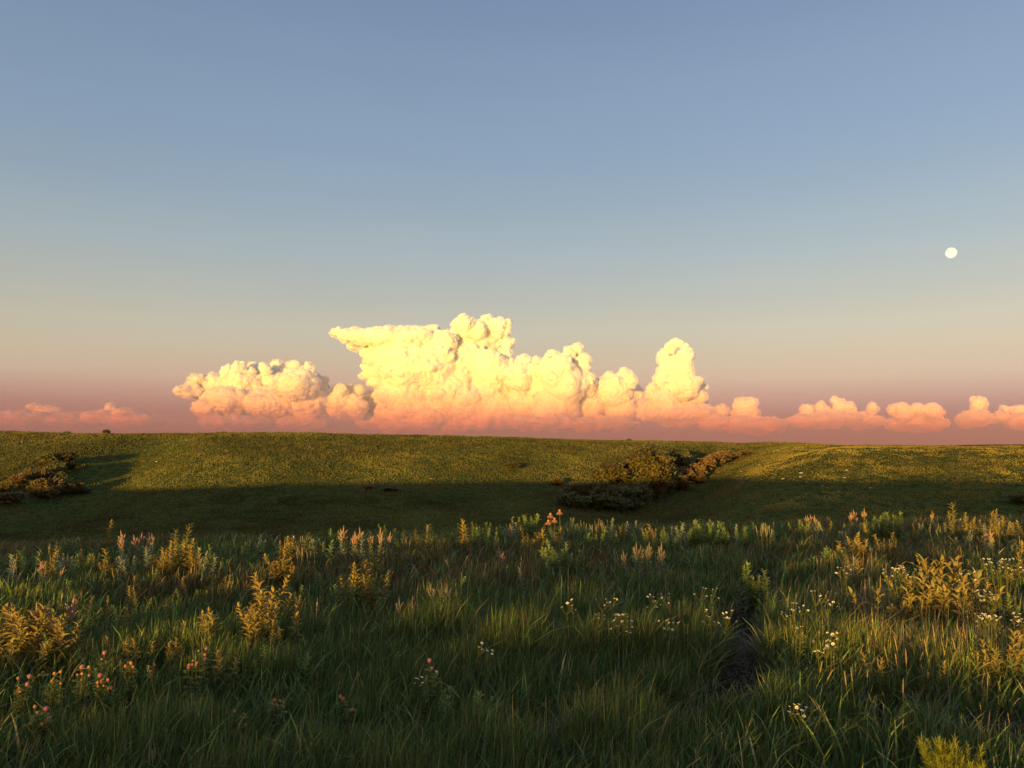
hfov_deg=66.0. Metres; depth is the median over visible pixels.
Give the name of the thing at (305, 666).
forb
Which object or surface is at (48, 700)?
clover plant
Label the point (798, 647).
daisy plant
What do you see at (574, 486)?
shaded shrub
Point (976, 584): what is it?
leafy plant
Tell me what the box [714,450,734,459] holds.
rusty shrub
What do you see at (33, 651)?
leafy plant
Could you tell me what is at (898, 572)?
daisy plant
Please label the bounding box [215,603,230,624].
forb
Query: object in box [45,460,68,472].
shaded shrub
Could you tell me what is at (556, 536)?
leafy plant
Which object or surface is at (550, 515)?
coneflower
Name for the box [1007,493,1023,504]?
shaded shrub
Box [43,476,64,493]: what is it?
rusty shrub
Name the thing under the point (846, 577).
daisy plant
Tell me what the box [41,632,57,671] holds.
forb
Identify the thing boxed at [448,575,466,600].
forb
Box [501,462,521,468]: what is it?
shrub
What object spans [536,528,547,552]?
leafy plant
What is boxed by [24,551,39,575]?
forb
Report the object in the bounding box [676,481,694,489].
rusty shrub
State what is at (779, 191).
sky
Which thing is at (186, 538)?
leafy plant
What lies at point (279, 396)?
cloud
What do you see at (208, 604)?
forb
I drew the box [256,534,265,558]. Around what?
forb
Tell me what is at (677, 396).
cloud
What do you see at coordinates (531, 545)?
leafy plant
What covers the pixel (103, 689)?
clover plant
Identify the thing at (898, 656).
grass spike
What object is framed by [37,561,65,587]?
plumed plant
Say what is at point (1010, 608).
forb
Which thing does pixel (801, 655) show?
forb
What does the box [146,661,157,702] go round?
forb
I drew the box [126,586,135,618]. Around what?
forb
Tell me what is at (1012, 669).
forb
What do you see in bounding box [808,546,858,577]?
leafy plant
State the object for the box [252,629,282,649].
leafy plant
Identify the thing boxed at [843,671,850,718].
grass spike
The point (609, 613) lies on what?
daisy plant
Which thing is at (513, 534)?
forb
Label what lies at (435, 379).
cloud
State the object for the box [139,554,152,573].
forb
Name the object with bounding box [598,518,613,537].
forb
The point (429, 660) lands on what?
clover plant
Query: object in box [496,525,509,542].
forb
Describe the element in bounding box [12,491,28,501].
rusty shrub
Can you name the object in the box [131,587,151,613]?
forb
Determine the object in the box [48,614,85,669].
leafy plant
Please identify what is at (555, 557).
leafy plant
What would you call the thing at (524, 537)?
forb
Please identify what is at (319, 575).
forb
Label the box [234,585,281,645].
leafy plant
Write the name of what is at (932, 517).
plumed plant
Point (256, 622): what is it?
leafy plant
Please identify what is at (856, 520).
plumed plant
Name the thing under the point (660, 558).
plumed plant
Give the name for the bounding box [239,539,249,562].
forb
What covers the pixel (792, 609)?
daisy plant
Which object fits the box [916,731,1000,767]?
feathery plant
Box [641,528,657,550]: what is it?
forb
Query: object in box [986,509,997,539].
leafy plant
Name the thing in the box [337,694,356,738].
wildflower
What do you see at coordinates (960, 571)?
leafy plant
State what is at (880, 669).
forb
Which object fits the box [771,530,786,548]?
forb
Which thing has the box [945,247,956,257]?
moon
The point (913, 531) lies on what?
forb
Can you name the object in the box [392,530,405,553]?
forb
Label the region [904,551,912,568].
forb
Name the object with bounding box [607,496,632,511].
shaded shrub
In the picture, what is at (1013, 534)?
forb
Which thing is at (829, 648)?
daisy plant
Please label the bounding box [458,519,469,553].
leafy plant
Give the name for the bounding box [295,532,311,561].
forb
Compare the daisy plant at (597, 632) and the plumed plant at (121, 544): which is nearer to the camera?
the daisy plant at (597, 632)
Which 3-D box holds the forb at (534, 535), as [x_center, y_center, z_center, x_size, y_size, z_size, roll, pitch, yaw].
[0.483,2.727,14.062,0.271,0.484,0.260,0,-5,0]
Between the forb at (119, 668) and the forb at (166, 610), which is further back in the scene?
the forb at (166, 610)
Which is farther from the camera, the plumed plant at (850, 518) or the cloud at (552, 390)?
the cloud at (552, 390)
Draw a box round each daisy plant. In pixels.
[408,676,426,722]
[432,670,442,712]
[475,642,493,694]
[560,598,578,636]
[593,614,605,662]
[596,598,617,636]
[610,613,632,670]
[646,593,669,633]
[658,619,679,651]
[694,587,718,626]
[702,607,736,669]
[781,610,794,643]
[788,602,809,638]
[788,703,808,741]
[789,626,803,670]
[810,590,837,632]
[813,638,837,687]
[824,632,839,684]
[835,566,850,617]
[882,567,923,624]
[958,571,976,611]
[974,613,1002,648]
[975,590,995,633]
[980,558,1023,625]
[1011,612,1023,655]
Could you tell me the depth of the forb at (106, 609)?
7.42 m
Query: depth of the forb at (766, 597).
8.08 m
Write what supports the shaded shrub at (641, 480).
on the ground at (124, 459)
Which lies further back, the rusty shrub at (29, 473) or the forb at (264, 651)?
the rusty shrub at (29, 473)
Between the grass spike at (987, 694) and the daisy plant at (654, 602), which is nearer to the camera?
the grass spike at (987, 694)
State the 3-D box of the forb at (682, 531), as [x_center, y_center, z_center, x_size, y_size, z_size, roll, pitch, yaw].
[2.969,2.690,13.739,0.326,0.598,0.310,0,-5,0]
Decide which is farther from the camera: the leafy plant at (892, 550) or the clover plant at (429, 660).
the leafy plant at (892, 550)
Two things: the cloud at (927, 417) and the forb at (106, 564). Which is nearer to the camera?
the forb at (106, 564)
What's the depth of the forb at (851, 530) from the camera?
14.87 m
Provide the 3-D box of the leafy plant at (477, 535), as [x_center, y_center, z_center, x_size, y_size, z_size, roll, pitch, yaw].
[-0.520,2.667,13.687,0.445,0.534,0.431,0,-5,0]
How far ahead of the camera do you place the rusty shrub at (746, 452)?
173.08 m
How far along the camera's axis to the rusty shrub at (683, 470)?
138.02 m
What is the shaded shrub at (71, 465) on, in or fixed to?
on the ground at (124, 459)
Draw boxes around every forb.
[0,553,16,587]
[16,548,42,581]
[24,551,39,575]
[36,545,60,592]
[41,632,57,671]
[51,558,67,586]
[55,552,78,571]
[55,600,63,616]
[63,579,71,594]
[73,553,93,577]
[75,596,93,624]
[79,633,95,663]
[88,553,102,573]
[92,667,102,700]
[98,547,117,579]
[101,595,111,626]
[102,631,112,648]
[103,636,111,653]
[111,605,122,619]
[114,555,127,572]
[114,607,130,634]
[115,568,127,582]
[115,660,121,683]
[118,555,136,579]
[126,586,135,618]
[131,577,137,597]
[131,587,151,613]
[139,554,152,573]
[142,546,164,579]
[142,569,157,596]
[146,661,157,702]
[159,603,171,630]
[166,539,186,569]
[180,576,187,601]
[190,538,207,568]
[195,547,216,587]
[195,590,208,610]
[204,543,228,583]
[204,602,214,622]
[213,649,239,692]
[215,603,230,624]
[221,543,230,566]
[221,574,233,609]
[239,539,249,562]
[252,643,275,692]
[255,539,264,559]
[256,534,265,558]
[276,540,290,569]
[281,596,301,625]
[282,535,296,569]
[283,579,304,609]
[292,653,310,691]
[294,536,313,564]
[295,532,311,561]
[303,537,333,568]
[313,572,323,594]
[327,528,340,549]
[377,524,395,549]
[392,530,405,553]
[398,529,418,551]
[413,529,427,552]
[428,527,436,548]
[430,539,444,562]
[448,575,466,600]
[469,521,476,538]
[481,527,498,555]
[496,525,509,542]
[505,517,519,541]
[518,524,535,551]
[533,523,545,542]
[545,562,553,586]
[549,528,563,544]
[559,517,574,531]
[571,523,586,539]
[576,523,598,540]
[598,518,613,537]
[600,518,627,539]
[618,524,628,545]
[627,521,640,537]
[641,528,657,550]
[645,524,664,546]
[663,527,674,544]
[674,521,689,547]
[726,524,737,542]
[733,525,750,550]
[749,522,763,544]
[758,523,768,546]
[758,589,768,610]
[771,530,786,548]
[789,522,804,539]
[794,631,807,669]
[795,519,810,541]
[810,521,824,538]
[827,521,844,537]
[836,528,853,546]
[836,608,844,620]
[844,521,853,542]
[854,653,867,675]
[859,517,876,545]
[859,651,886,698]
[866,586,879,614]
[894,606,920,630]
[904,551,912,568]
[908,525,918,541]
[918,522,931,540]
[920,660,948,695]
[936,523,946,540]
[943,518,961,539]
[955,530,973,549]
[973,651,990,695]
[989,647,1023,692]
[995,516,1002,540]
[1001,521,1018,541]
[1004,571,1015,591]
[1004,592,1019,631]
[1005,655,1018,687]
[1017,657,1023,684]
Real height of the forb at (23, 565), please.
0.482 m
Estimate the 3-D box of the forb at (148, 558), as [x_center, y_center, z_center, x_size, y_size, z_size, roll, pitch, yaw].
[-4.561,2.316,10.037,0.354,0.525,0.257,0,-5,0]
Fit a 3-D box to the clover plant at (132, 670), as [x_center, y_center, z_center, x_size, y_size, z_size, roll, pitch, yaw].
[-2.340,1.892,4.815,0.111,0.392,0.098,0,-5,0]
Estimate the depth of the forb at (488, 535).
12.75 m
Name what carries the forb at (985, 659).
on the ground at (124, 459)
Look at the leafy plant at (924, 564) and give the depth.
7.22 m
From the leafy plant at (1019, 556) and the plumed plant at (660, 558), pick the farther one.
the plumed plant at (660, 558)
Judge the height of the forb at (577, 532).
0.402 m
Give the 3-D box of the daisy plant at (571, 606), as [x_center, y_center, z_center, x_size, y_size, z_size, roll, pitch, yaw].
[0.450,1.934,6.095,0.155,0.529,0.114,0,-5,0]
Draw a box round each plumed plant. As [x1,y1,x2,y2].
[30,601,37,642]
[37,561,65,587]
[42,595,79,644]
[117,533,129,562]
[132,534,143,562]
[145,533,156,561]
[337,527,391,564]
[394,597,416,625]
[427,582,451,606]
[496,548,505,570]
[518,562,526,598]
[620,542,664,582]
[803,515,817,530]
[847,514,854,533]
[852,509,866,536]
[928,513,938,530]
[982,530,995,557]
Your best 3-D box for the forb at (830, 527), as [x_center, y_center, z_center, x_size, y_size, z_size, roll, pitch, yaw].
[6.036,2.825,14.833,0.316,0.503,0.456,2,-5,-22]
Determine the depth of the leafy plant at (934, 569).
7.39 m
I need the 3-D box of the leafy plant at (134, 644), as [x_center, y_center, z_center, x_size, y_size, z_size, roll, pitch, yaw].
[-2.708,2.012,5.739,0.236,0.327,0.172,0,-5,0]
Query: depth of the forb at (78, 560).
10.03 m
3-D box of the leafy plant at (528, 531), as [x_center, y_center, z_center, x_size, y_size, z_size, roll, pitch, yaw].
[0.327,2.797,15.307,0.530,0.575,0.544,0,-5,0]
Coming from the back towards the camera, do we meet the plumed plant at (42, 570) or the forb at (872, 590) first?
the plumed plant at (42, 570)
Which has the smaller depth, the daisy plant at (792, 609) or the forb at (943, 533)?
the daisy plant at (792, 609)
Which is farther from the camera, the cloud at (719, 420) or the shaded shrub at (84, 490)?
the cloud at (719, 420)
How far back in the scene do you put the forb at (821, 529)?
15.36 m
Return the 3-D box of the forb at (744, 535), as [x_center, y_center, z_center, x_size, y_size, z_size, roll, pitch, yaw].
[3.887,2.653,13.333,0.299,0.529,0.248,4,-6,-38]
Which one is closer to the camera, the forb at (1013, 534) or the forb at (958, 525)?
the forb at (1013, 534)
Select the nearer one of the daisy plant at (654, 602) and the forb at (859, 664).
the forb at (859, 664)
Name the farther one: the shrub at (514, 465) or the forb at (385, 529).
the shrub at (514, 465)
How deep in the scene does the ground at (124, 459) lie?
112.72 m
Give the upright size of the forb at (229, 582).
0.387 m
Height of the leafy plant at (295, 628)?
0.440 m
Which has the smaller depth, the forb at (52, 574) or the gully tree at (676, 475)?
the forb at (52, 574)
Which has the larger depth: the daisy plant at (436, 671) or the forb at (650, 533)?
the forb at (650, 533)
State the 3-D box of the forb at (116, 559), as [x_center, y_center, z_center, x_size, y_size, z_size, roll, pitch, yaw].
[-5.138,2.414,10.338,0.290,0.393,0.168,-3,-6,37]
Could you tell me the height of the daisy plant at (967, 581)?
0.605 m
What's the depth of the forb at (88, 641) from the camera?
5.85 m
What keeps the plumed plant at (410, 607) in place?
on the ground at (124, 459)
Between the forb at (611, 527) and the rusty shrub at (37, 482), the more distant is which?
the rusty shrub at (37, 482)
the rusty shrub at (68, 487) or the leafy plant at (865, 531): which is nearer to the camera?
the leafy plant at (865, 531)
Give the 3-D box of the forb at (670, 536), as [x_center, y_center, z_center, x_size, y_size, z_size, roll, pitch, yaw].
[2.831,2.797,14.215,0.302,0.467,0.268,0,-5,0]
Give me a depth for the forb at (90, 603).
7.34 m
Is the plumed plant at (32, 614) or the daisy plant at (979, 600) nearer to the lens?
the plumed plant at (32, 614)
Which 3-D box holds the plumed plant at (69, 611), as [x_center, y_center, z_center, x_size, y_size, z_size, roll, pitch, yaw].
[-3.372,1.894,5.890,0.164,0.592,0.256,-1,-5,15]
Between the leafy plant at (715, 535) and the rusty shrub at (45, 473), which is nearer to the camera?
the leafy plant at (715, 535)
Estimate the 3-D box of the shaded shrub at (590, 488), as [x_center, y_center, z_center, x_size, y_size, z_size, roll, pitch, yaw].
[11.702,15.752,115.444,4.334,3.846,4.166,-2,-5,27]
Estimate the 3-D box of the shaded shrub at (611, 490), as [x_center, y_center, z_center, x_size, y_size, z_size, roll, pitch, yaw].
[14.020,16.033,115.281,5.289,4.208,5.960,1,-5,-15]
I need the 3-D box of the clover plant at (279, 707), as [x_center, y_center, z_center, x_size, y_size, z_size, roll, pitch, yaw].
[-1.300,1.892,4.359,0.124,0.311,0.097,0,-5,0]
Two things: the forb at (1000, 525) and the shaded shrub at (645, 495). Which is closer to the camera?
the forb at (1000, 525)
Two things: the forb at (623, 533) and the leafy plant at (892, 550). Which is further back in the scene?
the forb at (623, 533)
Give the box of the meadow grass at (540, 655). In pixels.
[0,513,1023,767]
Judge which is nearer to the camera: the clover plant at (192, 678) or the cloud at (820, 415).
the clover plant at (192, 678)
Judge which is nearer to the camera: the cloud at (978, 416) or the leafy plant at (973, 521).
the leafy plant at (973, 521)
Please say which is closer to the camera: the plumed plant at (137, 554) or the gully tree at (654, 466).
the plumed plant at (137, 554)
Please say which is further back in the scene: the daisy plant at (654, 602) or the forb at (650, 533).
the forb at (650, 533)
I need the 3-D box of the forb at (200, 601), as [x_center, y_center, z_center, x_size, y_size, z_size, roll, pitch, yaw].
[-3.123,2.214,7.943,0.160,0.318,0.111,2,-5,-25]
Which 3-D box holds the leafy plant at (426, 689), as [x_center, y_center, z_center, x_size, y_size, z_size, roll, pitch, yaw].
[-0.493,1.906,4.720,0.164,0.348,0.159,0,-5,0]
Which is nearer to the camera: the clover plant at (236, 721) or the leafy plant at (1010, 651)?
the clover plant at (236, 721)
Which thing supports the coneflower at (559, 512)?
on the ground at (124, 459)
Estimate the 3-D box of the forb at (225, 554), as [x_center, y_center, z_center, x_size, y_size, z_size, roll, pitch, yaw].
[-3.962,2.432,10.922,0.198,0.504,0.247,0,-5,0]
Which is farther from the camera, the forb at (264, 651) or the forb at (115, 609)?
the forb at (115, 609)
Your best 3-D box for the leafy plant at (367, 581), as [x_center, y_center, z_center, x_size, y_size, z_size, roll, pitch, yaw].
[-1.514,2.094,8.065,0.546,0.582,0.440,2,-5,-18]
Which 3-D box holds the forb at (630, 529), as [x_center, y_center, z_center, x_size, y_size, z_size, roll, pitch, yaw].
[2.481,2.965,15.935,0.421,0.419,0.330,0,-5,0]
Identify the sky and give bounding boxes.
[0,0,1023,444]
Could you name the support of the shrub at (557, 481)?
on the ground at (124, 459)
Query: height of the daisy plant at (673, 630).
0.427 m
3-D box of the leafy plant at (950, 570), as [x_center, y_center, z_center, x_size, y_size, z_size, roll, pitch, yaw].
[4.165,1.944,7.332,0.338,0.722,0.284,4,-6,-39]
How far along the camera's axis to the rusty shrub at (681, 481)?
133.30 m
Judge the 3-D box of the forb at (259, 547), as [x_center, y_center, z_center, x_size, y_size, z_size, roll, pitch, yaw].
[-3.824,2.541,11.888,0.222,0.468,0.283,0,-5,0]
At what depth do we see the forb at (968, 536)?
13.26 m
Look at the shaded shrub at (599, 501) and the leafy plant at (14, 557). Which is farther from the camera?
the shaded shrub at (599, 501)
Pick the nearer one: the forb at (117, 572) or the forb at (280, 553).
the forb at (117, 572)
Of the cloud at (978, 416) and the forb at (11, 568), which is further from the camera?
the cloud at (978, 416)
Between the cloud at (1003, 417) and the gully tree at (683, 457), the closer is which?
the gully tree at (683, 457)
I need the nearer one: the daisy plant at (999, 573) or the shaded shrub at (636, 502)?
the daisy plant at (999, 573)
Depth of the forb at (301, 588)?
8.01 m
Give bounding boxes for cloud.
[0,404,97,428]
[80,403,169,428]
[173,360,368,432]
[329,314,514,434]
[499,343,644,431]
[636,338,714,427]
[697,405,728,430]
[727,397,787,434]
[785,397,884,428]
[883,403,950,431]
[956,396,991,426]
[990,405,1011,422]
[1004,405,1023,429]
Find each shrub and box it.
[0,481,15,492]
[0,491,19,503]
[6,473,29,486]
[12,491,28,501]
[16,468,41,480]
[24,477,49,494]
[32,485,60,499]
[33,467,52,479]
[36,452,61,464]
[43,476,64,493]
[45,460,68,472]
[51,471,68,479]
[54,450,78,461]
[59,477,75,494]
[62,461,77,470]
[70,480,87,493]
[79,486,91,492]
[364,484,374,488]
[381,486,400,490]
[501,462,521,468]
[549,478,564,485]
[555,493,569,504]
[560,480,585,495]
[561,492,591,506]
[579,478,603,496]
[587,493,615,509]
[594,479,626,506]
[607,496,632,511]
[617,483,642,497]
[625,472,653,488]
[626,497,643,510]
[631,482,651,504]
[651,485,666,498]
[661,477,676,490]
[675,466,695,480]
[675,473,687,487]
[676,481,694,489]
[685,462,707,473]
[690,472,705,481]
[693,456,716,470]
[704,453,725,466]
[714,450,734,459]
[728,452,744,458]
[735,450,757,454]
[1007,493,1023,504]
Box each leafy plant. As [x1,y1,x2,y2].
[0,602,75,670]
[0,619,54,682]
[1,546,26,576]
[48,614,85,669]
[50,537,93,559]
[78,549,89,570]
[101,520,115,551]
[122,638,155,680]
[151,538,208,579]
[164,637,186,673]
[169,523,192,556]
[196,607,223,644]
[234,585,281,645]
[240,607,282,655]
[250,572,292,626]
[251,574,289,616]
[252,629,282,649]
[263,546,297,590]
[287,604,306,647]
[330,576,380,617]
[338,559,391,614]
[365,549,388,579]
[413,534,423,552]
[419,523,432,568]
[420,673,440,723]
[436,685,454,727]
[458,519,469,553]
[470,522,492,549]
[471,690,499,719]
[515,514,539,538]
[520,539,535,556]
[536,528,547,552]
[540,538,581,577]
[551,526,562,550]
[583,527,625,553]
[631,531,688,550]
[680,519,729,550]
[740,560,770,611]
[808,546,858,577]
[831,532,876,566]
[844,555,867,590]
[847,586,887,629]
[862,523,873,546]
[867,511,904,546]
[873,532,902,569]
[881,554,962,614]
[883,593,924,630]
[900,569,971,631]
[915,552,943,613]
[929,570,984,624]
[940,555,969,610]
[942,512,983,539]
[944,502,961,542]
[950,581,1006,633]
[951,555,996,623]
[964,652,1001,696]
[978,628,1023,684]
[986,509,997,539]
[993,515,1023,542]
[1010,540,1023,584]
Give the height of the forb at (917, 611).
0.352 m
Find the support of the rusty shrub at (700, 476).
on the ground at (124, 459)
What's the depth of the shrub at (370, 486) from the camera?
116.32 m
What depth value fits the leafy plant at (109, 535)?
13.32 m
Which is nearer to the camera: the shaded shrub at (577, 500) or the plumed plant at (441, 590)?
the plumed plant at (441, 590)
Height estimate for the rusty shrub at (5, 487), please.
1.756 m
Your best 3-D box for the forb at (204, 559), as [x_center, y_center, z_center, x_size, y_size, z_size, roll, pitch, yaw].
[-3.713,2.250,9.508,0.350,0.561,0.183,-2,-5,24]
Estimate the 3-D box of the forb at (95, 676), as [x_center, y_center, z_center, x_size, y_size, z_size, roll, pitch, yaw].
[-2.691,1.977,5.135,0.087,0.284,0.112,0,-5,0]
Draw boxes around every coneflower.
[548,513,554,547]
[549,517,557,548]
[554,509,562,549]
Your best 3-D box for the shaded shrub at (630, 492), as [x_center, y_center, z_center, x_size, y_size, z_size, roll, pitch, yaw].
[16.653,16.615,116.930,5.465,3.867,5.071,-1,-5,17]
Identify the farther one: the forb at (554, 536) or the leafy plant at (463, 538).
the forb at (554, 536)
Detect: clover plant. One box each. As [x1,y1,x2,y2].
[12,674,34,727]
[24,705,53,745]
[38,670,64,719]
[72,664,92,721]
[93,673,114,719]
[95,650,109,706]
[119,661,137,715]
[182,659,200,699]
[197,647,210,700]
[230,709,249,744]
[266,698,287,735]
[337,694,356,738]
[425,658,436,715]
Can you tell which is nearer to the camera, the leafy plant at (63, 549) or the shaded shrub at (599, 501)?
the leafy plant at (63, 549)
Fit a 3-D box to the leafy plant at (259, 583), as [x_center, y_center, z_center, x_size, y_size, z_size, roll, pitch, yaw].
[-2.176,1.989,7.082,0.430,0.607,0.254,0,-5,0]
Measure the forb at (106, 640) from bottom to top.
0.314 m
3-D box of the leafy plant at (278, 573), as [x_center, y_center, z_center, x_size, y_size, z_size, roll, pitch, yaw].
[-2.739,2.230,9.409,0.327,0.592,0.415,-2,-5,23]
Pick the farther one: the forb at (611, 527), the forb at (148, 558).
the forb at (611, 527)
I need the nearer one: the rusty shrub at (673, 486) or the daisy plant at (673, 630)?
the daisy plant at (673, 630)
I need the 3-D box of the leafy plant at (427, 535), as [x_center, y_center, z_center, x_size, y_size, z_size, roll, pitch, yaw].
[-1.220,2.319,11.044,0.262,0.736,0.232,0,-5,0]
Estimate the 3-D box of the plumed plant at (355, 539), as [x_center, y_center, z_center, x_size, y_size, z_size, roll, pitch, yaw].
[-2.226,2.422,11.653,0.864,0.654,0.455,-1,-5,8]
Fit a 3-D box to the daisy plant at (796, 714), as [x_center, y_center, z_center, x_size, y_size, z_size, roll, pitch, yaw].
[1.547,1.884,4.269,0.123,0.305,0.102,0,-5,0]
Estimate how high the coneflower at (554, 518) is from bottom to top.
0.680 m
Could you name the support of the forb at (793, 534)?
on the ground at (124, 459)
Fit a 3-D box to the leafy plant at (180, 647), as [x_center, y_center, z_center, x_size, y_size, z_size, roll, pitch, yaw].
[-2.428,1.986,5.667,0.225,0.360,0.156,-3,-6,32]
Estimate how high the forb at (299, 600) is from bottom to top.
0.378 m
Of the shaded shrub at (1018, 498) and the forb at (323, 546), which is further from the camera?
the shaded shrub at (1018, 498)
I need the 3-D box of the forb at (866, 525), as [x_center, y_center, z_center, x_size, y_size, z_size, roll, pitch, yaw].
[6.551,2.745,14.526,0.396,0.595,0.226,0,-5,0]
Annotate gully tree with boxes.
[589,461,632,485]
[620,441,677,487]
[664,449,695,467]
[668,464,681,488]
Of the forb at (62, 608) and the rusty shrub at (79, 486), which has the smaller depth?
the forb at (62, 608)
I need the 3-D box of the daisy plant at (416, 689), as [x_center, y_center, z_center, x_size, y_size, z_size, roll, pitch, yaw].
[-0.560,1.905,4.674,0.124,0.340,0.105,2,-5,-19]
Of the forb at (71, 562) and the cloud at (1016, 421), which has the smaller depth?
the forb at (71, 562)
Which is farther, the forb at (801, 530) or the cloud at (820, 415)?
the cloud at (820, 415)
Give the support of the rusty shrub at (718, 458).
on the ground at (124, 459)
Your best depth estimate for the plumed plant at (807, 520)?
16.09 m
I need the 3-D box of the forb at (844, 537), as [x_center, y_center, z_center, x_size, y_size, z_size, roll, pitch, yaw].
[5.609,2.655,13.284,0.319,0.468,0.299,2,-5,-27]
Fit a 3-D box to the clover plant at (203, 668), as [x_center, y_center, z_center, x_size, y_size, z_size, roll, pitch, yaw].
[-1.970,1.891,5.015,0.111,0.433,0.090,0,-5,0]
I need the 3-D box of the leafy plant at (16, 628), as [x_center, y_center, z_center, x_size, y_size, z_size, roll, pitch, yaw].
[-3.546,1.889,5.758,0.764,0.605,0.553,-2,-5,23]
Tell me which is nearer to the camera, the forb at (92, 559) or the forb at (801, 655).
the forb at (801, 655)
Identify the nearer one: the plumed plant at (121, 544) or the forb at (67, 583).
the forb at (67, 583)
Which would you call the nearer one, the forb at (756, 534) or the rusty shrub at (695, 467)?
the forb at (756, 534)
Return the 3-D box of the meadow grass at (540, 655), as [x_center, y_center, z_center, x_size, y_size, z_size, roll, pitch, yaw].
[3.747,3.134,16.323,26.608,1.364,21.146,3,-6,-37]
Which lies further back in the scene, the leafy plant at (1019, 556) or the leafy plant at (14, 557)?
the leafy plant at (14, 557)
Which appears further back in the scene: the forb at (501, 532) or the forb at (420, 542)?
the forb at (501, 532)
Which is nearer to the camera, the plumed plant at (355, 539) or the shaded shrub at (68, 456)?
the plumed plant at (355, 539)
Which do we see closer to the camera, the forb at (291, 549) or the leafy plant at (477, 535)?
the forb at (291, 549)
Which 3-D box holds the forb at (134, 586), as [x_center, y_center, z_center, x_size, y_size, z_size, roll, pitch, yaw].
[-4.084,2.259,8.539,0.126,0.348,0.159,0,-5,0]
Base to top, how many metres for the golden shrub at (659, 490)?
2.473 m
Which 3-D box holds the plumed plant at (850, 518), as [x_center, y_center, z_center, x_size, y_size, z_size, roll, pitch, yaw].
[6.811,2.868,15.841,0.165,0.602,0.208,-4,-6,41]
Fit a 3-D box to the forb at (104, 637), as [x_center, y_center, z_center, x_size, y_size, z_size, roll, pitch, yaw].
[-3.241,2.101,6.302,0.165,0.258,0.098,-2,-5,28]
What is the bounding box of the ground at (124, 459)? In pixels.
[0,433,1023,767]
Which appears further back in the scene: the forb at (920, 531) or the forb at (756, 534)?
the forb at (920, 531)
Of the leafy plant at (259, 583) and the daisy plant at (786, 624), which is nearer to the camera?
the daisy plant at (786, 624)
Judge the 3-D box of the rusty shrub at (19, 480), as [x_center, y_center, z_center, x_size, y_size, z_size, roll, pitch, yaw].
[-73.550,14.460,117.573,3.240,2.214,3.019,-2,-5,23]
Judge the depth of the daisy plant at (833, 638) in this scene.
5.32 m
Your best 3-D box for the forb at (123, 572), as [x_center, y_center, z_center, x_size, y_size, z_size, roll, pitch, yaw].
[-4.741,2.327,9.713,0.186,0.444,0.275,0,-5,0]
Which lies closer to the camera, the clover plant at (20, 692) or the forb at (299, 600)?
the clover plant at (20, 692)
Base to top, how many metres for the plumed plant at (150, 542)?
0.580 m
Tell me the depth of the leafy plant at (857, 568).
9.05 m
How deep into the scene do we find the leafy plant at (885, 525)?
14.67 m
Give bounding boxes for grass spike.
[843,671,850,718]
[894,637,902,681]
[924,639,937,699]
[986,677,988,720]
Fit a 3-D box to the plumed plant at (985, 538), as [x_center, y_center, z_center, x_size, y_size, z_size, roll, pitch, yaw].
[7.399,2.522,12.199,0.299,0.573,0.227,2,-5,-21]
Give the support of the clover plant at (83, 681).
on the ground at (124, 459)
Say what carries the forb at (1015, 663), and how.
on the ground at (124, 459)
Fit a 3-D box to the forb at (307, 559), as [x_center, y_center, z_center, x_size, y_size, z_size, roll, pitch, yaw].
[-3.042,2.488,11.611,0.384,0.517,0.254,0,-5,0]
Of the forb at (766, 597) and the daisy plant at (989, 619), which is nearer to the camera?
the daisy plant at (989, 619)
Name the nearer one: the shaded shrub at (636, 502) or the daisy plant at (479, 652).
the daisy plant at (479, 652)
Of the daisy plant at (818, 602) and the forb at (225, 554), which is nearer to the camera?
the daisy plant at (818, 602)
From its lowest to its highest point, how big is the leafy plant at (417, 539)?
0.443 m
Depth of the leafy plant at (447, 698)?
4.57 m
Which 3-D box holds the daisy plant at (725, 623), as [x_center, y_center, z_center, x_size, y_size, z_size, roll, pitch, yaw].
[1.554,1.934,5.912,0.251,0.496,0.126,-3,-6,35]
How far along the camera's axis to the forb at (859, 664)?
5.39 m
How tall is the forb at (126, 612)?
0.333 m
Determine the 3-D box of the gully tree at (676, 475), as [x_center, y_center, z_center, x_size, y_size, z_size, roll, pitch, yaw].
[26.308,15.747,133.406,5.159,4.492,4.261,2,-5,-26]
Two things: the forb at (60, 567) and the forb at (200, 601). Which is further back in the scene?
the forb at (60, 567)
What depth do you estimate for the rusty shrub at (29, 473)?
119.97 m
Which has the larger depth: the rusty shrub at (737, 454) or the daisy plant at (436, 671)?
the rusty shrub at (737, 454)
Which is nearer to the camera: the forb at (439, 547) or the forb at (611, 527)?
the forb at (439, 547)
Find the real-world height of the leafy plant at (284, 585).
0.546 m
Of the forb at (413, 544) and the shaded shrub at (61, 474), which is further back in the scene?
the shaded shrub at (61, 474)
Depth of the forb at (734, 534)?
14.18 m
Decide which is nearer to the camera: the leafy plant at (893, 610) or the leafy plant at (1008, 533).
the leafy plant at (893, 610)
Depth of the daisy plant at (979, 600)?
6.41 m
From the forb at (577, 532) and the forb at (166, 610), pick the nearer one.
the forb at (166, 610)
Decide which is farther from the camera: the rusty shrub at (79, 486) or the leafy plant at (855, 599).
the rusty shrub at (79, 486)
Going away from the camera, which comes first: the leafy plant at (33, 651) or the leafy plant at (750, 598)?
the leafy plant at (33, 651)
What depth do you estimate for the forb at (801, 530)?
14.94 m
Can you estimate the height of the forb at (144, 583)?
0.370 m
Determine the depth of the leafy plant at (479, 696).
4.46 m

